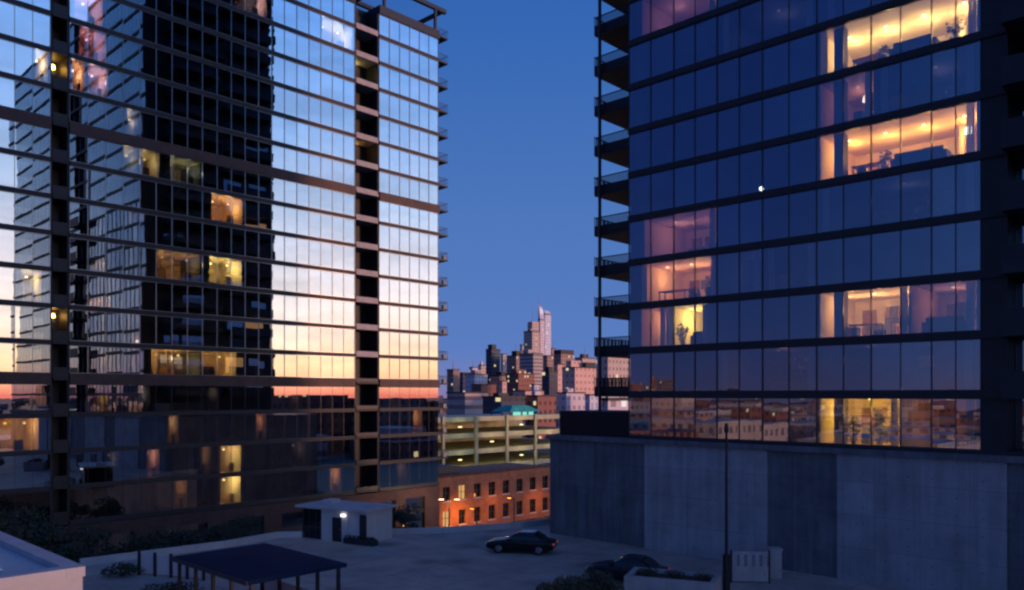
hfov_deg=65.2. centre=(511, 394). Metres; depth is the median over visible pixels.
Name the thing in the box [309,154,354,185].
window
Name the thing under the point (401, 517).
tree
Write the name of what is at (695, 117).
window
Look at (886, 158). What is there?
potted plant
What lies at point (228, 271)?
window
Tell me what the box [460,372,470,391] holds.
apartment building
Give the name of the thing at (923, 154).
sofa
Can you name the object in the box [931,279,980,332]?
window
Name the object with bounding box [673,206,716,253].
window
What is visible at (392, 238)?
window
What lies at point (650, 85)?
window
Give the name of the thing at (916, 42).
sofa
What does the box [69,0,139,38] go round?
window
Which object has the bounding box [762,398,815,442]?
window
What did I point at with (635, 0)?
window
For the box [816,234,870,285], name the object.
window
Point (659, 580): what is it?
planter
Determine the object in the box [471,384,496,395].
apartment building
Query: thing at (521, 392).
apartment building
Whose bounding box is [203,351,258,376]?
window
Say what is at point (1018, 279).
window
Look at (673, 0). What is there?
window
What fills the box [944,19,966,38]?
potted plant
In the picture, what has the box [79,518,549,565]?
parapet
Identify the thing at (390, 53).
window
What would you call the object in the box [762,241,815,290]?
window
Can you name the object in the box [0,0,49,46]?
window
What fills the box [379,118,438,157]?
window
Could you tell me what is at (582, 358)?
office tower
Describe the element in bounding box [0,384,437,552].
window
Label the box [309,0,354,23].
window
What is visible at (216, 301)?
window
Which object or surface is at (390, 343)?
window
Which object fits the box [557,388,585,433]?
apartment building
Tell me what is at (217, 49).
window
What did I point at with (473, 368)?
office tower
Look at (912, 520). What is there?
podium building
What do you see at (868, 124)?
window
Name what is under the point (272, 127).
window
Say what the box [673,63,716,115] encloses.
window
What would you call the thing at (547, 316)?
skyscraper
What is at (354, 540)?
trough
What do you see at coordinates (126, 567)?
shrub
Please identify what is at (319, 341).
window
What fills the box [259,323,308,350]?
window
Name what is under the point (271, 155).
window
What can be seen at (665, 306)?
window
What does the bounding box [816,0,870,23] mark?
window
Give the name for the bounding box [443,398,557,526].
ground
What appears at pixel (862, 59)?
dining table
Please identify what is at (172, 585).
shrub
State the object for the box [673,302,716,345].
window
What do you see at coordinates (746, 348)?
window
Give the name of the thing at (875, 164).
dining table
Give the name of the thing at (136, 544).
tree
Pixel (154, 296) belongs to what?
window
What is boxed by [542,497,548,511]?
window
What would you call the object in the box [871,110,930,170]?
window
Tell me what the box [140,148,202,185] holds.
window
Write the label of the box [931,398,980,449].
window
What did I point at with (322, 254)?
window
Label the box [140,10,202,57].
window
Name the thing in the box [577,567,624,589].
shrub
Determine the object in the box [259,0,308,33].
window
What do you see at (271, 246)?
window
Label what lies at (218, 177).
window
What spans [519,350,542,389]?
office tower
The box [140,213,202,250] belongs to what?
window
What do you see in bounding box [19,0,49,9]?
window
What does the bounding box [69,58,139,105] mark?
window
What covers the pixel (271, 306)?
window
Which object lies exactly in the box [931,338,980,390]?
window
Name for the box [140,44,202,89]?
window
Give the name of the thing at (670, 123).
window
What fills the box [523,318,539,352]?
skyscraper
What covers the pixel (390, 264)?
window
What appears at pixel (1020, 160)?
window
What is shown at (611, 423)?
roof screen
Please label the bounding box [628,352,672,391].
window
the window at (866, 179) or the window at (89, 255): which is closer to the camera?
the window at (866, 179)
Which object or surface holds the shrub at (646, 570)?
on the planter
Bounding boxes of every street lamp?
[438,498,459,526]
[507,496,514,521]
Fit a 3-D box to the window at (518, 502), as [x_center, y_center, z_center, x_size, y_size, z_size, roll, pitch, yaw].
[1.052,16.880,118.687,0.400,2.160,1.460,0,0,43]
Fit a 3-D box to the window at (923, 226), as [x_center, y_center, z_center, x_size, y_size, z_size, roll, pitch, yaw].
[21.466,-7.750,44.191,3.140,2.700,0.120,0,0,43]
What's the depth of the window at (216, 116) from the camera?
79.65 m
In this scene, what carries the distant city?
on the ground
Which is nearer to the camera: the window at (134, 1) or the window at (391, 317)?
the window at (134, 1)
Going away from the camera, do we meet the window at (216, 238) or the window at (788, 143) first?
the window at (788, 143)
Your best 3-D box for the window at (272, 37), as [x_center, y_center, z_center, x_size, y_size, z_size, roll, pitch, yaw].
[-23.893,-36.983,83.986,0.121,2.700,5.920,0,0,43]
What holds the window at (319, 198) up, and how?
in the glass tower at (222, 256)
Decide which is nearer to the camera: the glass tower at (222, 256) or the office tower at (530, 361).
the glass tower at (222, 256)
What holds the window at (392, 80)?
in the glass tower at (222, 256)
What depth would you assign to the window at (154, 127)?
75.30 m
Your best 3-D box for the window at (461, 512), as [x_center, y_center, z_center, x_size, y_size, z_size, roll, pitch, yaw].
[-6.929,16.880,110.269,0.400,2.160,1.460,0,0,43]
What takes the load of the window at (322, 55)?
in the glass tower at (222, 256)
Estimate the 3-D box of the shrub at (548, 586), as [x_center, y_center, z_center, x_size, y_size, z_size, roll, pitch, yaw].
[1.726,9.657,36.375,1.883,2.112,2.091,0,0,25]
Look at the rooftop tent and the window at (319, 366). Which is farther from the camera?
the rooftop tent
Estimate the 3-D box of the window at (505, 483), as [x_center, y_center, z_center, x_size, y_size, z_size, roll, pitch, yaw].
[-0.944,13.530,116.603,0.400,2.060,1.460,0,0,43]
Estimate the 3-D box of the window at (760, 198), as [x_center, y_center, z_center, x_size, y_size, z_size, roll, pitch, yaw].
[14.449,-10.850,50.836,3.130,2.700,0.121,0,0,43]
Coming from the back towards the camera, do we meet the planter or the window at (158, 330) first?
the window at (158, 330)
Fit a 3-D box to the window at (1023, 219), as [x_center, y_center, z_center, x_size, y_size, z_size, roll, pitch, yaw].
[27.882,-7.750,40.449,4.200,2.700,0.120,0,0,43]
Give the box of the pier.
[767,546,782,578]
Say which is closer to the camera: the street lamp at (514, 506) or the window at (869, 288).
the window at (869, 288)
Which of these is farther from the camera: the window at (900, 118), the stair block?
the window at (900, 118)
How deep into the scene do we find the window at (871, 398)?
44.14 m
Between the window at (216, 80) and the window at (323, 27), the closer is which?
the window at (216, 80)
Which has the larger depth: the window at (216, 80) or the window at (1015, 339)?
the window at (216, 80)
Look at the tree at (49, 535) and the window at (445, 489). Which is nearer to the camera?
the tree at (49, 535)
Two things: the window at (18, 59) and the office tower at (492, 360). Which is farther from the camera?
the office tower at (492, 360)
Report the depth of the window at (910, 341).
44.14 m
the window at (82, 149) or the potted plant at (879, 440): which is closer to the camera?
the potted plant at (879, 440)
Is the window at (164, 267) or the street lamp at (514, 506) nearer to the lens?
the window at (164, 267)
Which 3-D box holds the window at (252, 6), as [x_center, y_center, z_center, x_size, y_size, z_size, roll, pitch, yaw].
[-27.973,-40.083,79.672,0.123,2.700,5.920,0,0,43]
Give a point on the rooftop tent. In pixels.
(518, 409)
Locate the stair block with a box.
[0,531,84,589]
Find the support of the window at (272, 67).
in the glass tower at (222, 256)
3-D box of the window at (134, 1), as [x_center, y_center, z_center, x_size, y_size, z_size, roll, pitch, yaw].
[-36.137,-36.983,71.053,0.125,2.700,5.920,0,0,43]
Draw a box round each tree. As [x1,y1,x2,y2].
[0,504,57,543]
[18,522,85,560]
[53,522,130,562]
[117,534,169,553]
[141,528,205,548]
[184,522,244,543]
[392,503,421,527]
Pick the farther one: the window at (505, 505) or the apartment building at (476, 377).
the apartment building at (476, 377)
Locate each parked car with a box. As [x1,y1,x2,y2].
[486,530,557,554]
[586,554,669,579]
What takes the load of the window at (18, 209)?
in the glass tower at (222, 256)
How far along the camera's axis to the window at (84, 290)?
70.98 m
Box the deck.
[83,524,905,589]
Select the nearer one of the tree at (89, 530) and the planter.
the planter
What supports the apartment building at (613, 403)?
on the ground
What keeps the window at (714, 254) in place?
in the glass tower at (775, 235)
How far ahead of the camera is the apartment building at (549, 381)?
523.02 m
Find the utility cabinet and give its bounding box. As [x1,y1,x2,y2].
[730,550,769,583]
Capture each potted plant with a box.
[675,323,688,344]
[847,416,863,443]
[872,411,887,444]
[876,44,890,57]
[878,149,893,168]
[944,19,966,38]
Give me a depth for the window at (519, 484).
118.73 m
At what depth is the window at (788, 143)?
48.61 m
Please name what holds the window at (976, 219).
in the glass tower at (775, 235)
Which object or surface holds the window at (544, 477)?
in the brick building at (485, 490)
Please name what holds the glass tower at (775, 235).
on the podium building at (912, 520)
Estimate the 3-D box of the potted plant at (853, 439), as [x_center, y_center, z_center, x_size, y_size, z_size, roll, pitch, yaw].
[20.053,2.032,46.901,0.974,1.672,1.033,0,0,0]
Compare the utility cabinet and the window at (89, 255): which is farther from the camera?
the window at (89, 255)
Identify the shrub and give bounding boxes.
[99,561,145,577]
[140,581,204,589]
[222,514,269,537]
[535,582,561,589]
[543,574,595,589]
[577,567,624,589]
[637,567,657,575]
[664,569,685,578]
[692,572,714,580]
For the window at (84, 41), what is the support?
in the glass tower at (222, 256)
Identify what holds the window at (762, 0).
in the glass tower at (775, 235)
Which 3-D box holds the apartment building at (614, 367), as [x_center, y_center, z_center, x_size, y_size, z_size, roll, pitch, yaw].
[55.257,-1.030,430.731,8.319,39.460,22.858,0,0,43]
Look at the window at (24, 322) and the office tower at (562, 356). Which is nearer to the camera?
the window at (24, 322)
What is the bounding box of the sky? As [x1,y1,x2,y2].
[356,0,627,397]
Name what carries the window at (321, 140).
in the glass tower at (222, 256)
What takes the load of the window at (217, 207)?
in the glass tower at (222, 256)
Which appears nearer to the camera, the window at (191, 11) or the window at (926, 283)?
the window at (926, 283)
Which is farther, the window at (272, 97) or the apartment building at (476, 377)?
the apartment building at (476, 377)
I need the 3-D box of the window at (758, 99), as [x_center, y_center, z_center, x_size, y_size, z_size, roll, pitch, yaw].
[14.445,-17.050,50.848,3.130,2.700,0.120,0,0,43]
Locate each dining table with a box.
[659,289,691,299]
[848,323,884,335]
[851,161,883,173]
[852,53,882,65]
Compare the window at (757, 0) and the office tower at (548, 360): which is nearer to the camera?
the window at (757, 0)
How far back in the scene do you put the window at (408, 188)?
96.22 m
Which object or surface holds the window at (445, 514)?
in the brick building at (485, 490)
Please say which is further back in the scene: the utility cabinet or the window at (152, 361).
the window at (152, 361)
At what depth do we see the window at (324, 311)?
88.21 m
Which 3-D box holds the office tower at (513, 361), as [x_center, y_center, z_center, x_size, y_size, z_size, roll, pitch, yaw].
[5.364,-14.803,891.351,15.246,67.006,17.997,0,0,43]
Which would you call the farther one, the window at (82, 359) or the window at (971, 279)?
the window at (82, 359)
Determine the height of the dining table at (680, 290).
0.750 m
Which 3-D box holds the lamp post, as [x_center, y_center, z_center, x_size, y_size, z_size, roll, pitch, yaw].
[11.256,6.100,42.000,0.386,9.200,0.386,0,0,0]
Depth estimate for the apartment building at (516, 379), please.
605.63 m
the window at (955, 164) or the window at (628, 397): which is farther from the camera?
the window at (628, 397)
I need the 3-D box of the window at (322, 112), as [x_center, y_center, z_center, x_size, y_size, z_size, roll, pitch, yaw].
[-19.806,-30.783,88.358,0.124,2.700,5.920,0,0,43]
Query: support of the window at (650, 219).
in the glass tower at (775, 235)
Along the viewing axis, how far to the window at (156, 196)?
75.37 m
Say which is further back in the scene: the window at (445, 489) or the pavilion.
the window at (445, 489)
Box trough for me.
[343,534,377,546]
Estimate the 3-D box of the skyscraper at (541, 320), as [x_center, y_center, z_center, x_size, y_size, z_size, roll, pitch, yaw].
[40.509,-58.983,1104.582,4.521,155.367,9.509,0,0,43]
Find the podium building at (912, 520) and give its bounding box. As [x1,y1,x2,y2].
[546,434,1023,589]
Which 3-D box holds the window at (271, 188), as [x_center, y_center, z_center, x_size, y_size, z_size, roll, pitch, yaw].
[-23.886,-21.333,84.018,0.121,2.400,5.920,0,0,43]
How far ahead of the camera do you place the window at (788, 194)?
48.61 m
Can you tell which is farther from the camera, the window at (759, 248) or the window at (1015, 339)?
the window at (759, 248)
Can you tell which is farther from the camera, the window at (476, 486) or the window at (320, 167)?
the window at (476, 486)
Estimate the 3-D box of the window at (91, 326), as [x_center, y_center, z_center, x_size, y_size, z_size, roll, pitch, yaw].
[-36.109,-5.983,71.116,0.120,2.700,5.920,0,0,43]
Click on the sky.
(521, 124)
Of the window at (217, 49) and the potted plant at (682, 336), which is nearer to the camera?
the potted plant at (682, 336)
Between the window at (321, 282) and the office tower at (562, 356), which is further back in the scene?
the office tower at (562, 356)
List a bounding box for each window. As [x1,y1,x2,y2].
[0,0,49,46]
[0,38,49,82]
[0,76,49,115]
[0,118,49,156]
[0,152,49,192]
[0,190,49,229]
[0,228,49,266]
[0,266,49,302]
[0,304,49,339]
[0,343,49,372]
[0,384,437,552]
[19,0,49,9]
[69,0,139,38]
[69,22,139,71]
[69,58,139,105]
[69,94,139,136]
[69,133,139,173]
[69,166,139,207]
[69,202,139,241]
[69,238,139,275]
[69,273,139,309]
[69,309,139,343]
[69,345,139,373]
[127,0,139,4]
[140,0,202,25]
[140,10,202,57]
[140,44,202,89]
[140,77,202,121]
[140,111,202,150]
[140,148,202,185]
[140,179,202,218]
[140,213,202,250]
[140,247,202,282]
[140,281,202,314]
[140,314,202,346]
[140,348,202,375]
[203,0,258,45]
[203,31,258,75]
[203,63,258,105]
[203,95,258,136]
[203,127,258,163]
[203,162,258,196]
[203,191,258,227]
[203,223,258,257]
[203,255,258,287]
[203,287,258,318]
[203,319,258,348]
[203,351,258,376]
[219,0,258,14]
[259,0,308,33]
[259,20,308,62]
[259,50,308,91]
[259,80,308,120]
[259,111,308,148]
[259,141,308,174]
[259,174,308,206]
[259,202,308,235]
[259,232,308,264]
[259,262,308,293]
[259,293,308,322]
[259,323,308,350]
[259,353,308,376]
[297,0,308,4]
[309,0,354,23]
[309,10,354,50]
[309,38,354,78]
[309,67,354,105]
[309,96,354,133]
[309,125,354,160]
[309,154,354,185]
[309,185,354,215]
[309,211,354,243]
[309,240,354,270]
[309,269,354,297]
[309,298,354,325]
[309,326,354,352]
[309,355,354,377]
[379,13,438,57]
[379,38,438,82]
[379,64,438,107]
[379,91,438,132]
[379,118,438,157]
[379,144,438,182]
[379,171,438,204]
[379,200,438,231]
[379,225,438,256]
[379,251,438,281]
[379,278,438,306]
[379,305,438,331]
[379,331,438,356]
[379,358,438,379]
[442,487,450,502]
[443,511,447,526]
[458,485,466,500]
[458,509,466,525]
[474,483,481,498]
[474,507,481,522]
[488,482,495,496]
[488,505,495,520]
[503,480,509,494]
[503,503,509,517]
[516,479,522,492]
[516,501,522,515]
[529,477,535,490]
[529,499,535,513]
[542,476,548,489]
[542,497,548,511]
[628,0,672,40]
[628,31,672,84]
[628,77,672,128]
[628,123,672,171]
[628,168,672,215]
[628,214,672,259]
[628,260,672,303]
[628,306,672,347]
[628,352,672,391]
[628,397,672,436]
[673,0,716,23]
[673,15,716,69]
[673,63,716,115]
[673,111,716,161]
[673,159,716,207]
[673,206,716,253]
[673,254,716,299]
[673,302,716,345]
[673,350,716,391]
[673,397,716,438]
[717,0,761,55]
[717,49,761,103]
[717,99,761,151]
[717,148,761,199]
[717,198,761,247]
[717,248,761,295]
[717,298,761,342]
[717,348,761,390]
[717,398,761,440]
[762,0,814,40]
[762,32,815,90]
[762,84,815,140]
[762,136,815,190]
[762,189,815,240]
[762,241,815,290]
[762,293,815,340]
[762,346,815,390]
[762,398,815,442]
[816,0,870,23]
[816,14,870,75]
[816,69,870,128]
[816,124,870,180]
[816,179,870,233]
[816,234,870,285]
[816,288,870,338]
[816,343,870,390]
[816,398,870,445]
[871,0,927,60]
[871,53,930,115]
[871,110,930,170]
[871,168,930,225]
[871,226,930,280]
[871,283,930,335]
[871,341,930,390]
[871,398,930,447]
[931,0,980,44]
[931,39,980,101]
[931,99,980,159]
[931,159,980,217]
[931,219,980,274]
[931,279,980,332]
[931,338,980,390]
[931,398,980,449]
[1015,160,1023,180]
[1015,219,1023,243]
[1015,279,1023,307]
[1015,339,1023,370]
[1015,399,1023,449]
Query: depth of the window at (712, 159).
53.05 m
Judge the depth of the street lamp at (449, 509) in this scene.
92.97 m
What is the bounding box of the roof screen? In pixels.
[559,410,627,436]
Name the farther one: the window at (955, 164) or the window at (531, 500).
the window at (531, 500)
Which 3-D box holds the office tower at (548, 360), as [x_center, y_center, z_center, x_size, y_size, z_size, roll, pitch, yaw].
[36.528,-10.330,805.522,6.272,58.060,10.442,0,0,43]
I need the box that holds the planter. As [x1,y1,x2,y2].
[624,567,720,589]
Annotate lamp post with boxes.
[722,423,729,589]
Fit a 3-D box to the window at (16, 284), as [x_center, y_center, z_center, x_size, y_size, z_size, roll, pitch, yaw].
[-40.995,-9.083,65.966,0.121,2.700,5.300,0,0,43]
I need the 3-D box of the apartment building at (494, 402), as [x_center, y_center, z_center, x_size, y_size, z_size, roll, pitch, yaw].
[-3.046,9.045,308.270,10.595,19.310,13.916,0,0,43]
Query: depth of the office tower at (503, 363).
941.62 m
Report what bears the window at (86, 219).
in the glass tower at (222, 256)
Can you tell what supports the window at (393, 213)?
in the glass tower at (222, 256)
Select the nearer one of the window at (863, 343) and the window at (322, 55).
the window at (863, 343)
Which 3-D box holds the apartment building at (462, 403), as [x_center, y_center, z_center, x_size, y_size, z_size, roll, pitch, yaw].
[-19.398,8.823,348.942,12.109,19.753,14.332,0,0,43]
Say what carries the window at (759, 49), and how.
in the glass tower at (775, 235)
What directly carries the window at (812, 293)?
in the glass tower at (775, 235)
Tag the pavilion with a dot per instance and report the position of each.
(333, 519)
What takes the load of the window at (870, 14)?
in the glass tower at (775, 235)
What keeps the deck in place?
on the ground
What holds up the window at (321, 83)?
in the glass tower at (222, 256)
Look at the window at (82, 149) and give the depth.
70.98 m
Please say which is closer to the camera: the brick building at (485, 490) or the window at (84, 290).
the window at (84, 290)
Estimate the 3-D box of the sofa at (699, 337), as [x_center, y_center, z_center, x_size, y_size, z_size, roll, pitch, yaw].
[12.794,-3.792,53.748,1.300,0.880,0.920,0,0,43]
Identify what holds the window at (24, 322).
in the glass tower at (222, 256)
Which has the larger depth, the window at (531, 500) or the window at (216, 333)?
the window at (531, 500)
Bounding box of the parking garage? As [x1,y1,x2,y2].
[438,413,559,466]
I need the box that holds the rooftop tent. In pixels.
[491,405,541,415]
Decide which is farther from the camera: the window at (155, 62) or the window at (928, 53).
the window at (155, 62)
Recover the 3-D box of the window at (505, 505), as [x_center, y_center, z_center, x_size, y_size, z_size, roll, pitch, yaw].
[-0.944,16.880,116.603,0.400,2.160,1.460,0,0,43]
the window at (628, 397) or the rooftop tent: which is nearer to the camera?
the window at (628, 397)
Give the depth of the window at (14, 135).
66.49 m
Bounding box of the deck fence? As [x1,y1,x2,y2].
[138,551,204,580]
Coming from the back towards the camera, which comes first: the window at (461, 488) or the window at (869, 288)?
the window at (461, 488)
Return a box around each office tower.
[469,366,477,373]
[478,362,485,373]
[485,344,500,383]
[500,354,506,371]
[506,351,521,372]
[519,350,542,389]
[543,355,553,370]
[553,350,573,370]
[554,364,563,391]
[575,350,595,366]
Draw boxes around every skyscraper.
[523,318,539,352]
[538,295,544,354]
[544,310,550,354]
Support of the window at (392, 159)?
in the glass tower at (222, 256)
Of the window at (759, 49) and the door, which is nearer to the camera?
the window at (759, 49)
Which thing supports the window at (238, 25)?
in the glass tower at (222, 256)
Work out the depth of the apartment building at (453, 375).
662.57 m
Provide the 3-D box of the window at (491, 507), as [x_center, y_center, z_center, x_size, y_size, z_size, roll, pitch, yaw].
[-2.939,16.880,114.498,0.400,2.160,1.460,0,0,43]
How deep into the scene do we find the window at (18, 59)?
66.49 m
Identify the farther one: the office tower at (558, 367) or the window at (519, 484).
the office tower at (558, 367)
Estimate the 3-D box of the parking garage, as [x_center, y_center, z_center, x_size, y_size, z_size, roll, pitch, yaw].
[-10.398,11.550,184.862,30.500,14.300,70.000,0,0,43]
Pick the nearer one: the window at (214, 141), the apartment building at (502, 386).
the window at (214, 141)
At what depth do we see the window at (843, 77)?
46.30 m
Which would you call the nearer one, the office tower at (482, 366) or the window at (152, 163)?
the window at (152, 163)
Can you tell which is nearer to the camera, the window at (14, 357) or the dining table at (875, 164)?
the dining table at (875, 164)
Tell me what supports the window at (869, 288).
in the glass tower at (775, 235)
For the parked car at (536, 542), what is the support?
on the deck
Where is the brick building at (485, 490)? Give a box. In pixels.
[438,462,549,526]
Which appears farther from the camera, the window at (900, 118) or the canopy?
the window at (900, 118)
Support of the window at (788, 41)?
in the glass tower at (775, 235)
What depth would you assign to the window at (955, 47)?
42.25 m
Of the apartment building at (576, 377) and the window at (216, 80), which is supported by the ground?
the apartment building at (576, 377)
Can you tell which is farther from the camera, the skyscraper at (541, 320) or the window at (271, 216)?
the skyscraper at (541, 320)
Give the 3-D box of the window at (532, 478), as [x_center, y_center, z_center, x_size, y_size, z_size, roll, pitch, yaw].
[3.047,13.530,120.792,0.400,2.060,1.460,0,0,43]
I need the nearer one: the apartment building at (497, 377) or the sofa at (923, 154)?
the sofa at (923, 154)
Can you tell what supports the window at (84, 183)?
in the glass tower at (222, 256)
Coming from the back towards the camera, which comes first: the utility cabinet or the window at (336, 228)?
the window at (336, 228)
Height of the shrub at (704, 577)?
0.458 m
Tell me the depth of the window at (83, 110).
70.98 m
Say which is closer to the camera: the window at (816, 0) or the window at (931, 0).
the window at (931, 0)
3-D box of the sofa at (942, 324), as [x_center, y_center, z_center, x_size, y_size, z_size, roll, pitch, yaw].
[23.607,-3.792,43.496,2.200,0.880,0.920,0,0,43]
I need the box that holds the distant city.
[438,396,446,414]
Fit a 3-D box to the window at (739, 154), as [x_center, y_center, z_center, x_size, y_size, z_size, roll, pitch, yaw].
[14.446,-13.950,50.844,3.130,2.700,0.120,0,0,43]
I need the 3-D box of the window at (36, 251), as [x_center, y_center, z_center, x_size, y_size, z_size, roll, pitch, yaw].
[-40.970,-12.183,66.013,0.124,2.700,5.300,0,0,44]
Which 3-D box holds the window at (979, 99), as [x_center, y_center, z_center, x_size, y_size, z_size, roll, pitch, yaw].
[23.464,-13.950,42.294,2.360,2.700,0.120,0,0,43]
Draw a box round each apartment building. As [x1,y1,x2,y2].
[446,359,459,391]
[446,392,488,414]
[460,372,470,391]
[465,370,487,391]
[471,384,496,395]
[482,393,525,437]
[489,372,506,392]
[499,381,506,392]
[505,369,534,395]
[512,390,544,395]
[524,391,556,438]
[530,384,539,389]
[541,367,558,422]
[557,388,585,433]
[561,361,595,393]
[584,394,603,409]
[596,357,627,397]
[601,397,627,409]
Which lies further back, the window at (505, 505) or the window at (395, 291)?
the window at (505, 505)
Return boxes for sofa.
[690,331,702,343]
[889,33,940,55]
[890,145,951,166]
[922,316,965,332]
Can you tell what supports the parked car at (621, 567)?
on the deck
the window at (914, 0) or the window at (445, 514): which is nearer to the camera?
the window at (914, 0)
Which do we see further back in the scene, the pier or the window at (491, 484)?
the window at (491, 484)
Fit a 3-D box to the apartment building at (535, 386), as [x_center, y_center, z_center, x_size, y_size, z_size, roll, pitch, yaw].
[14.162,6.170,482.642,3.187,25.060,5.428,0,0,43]
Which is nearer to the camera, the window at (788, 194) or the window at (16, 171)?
the window at (788, 194)
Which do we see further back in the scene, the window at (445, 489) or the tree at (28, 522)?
the window at (445, 489)
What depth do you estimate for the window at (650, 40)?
55.44 m
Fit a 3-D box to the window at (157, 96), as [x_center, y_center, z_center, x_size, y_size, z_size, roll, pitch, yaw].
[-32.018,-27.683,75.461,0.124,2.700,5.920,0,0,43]
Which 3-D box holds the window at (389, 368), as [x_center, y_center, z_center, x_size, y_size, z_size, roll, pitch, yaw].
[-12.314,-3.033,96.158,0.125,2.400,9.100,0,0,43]
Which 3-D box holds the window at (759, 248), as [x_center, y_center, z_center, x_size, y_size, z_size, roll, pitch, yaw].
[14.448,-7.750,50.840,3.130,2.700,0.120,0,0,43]
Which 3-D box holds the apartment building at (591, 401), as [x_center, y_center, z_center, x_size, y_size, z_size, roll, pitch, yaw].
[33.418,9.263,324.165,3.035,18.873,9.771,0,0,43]
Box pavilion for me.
[295,498,397,541]
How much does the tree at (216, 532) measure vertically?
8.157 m
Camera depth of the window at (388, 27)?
96.10 m
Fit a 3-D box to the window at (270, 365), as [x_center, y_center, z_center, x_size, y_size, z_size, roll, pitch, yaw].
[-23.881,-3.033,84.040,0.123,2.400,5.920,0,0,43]
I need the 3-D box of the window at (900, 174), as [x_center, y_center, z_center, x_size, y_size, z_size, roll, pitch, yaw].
[21.466,-10.850,44.190,3.140,2.700,0.120,0,0,43]
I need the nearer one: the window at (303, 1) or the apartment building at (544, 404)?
the window at (303, 1)
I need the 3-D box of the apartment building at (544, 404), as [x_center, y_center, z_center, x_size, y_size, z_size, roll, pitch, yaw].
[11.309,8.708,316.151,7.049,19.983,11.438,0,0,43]
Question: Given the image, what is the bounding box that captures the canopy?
[170,543,346,589]
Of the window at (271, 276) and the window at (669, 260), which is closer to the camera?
the window at (669, 260)
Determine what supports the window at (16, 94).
in the glass tower at (222, 256)
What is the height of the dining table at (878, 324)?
0.750 m
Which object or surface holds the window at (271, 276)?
in the glass tower at (222, 256)
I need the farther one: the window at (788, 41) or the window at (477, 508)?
the window at (477, 508)
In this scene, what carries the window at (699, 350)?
in the glass tower at (775, 235)
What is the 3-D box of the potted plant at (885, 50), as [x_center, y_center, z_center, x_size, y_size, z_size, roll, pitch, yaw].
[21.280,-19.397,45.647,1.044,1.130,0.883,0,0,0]
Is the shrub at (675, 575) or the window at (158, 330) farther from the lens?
the window at (158, 330)
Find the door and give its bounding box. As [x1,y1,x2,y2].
[332,517,340,541]
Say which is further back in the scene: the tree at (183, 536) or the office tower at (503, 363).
the office tower at (503, 363)
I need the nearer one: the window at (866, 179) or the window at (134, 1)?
the window at (866, 179)
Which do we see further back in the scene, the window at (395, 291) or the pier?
the window at (395, 291)
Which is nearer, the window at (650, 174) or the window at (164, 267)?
the window at (650, 174)
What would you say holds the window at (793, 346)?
in the glass tower at (775, 235)
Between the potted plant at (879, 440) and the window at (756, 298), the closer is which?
the potted plant at (879, 440)
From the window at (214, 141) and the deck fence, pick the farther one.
the window at (214, 141)
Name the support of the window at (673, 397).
in the glass tower at (775, 235)
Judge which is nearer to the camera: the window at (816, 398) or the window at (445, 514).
the window at (816, 398)
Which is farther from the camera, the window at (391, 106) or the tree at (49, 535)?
the window at (391, 106)
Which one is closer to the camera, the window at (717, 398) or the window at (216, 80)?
the window at (717, 398)
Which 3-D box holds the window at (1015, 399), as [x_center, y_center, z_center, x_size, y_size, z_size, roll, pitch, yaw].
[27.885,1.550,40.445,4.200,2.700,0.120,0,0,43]
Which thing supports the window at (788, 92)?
in the glass tower at (775, 235)
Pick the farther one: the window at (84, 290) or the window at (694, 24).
the window at (84, 290)
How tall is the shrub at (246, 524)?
1.904 m
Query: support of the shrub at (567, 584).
on the deck
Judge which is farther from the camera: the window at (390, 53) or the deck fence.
the window at (390, 53)
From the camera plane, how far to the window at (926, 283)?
44.14 m
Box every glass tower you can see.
[0,0,447,561]
[594,0,1023,455]

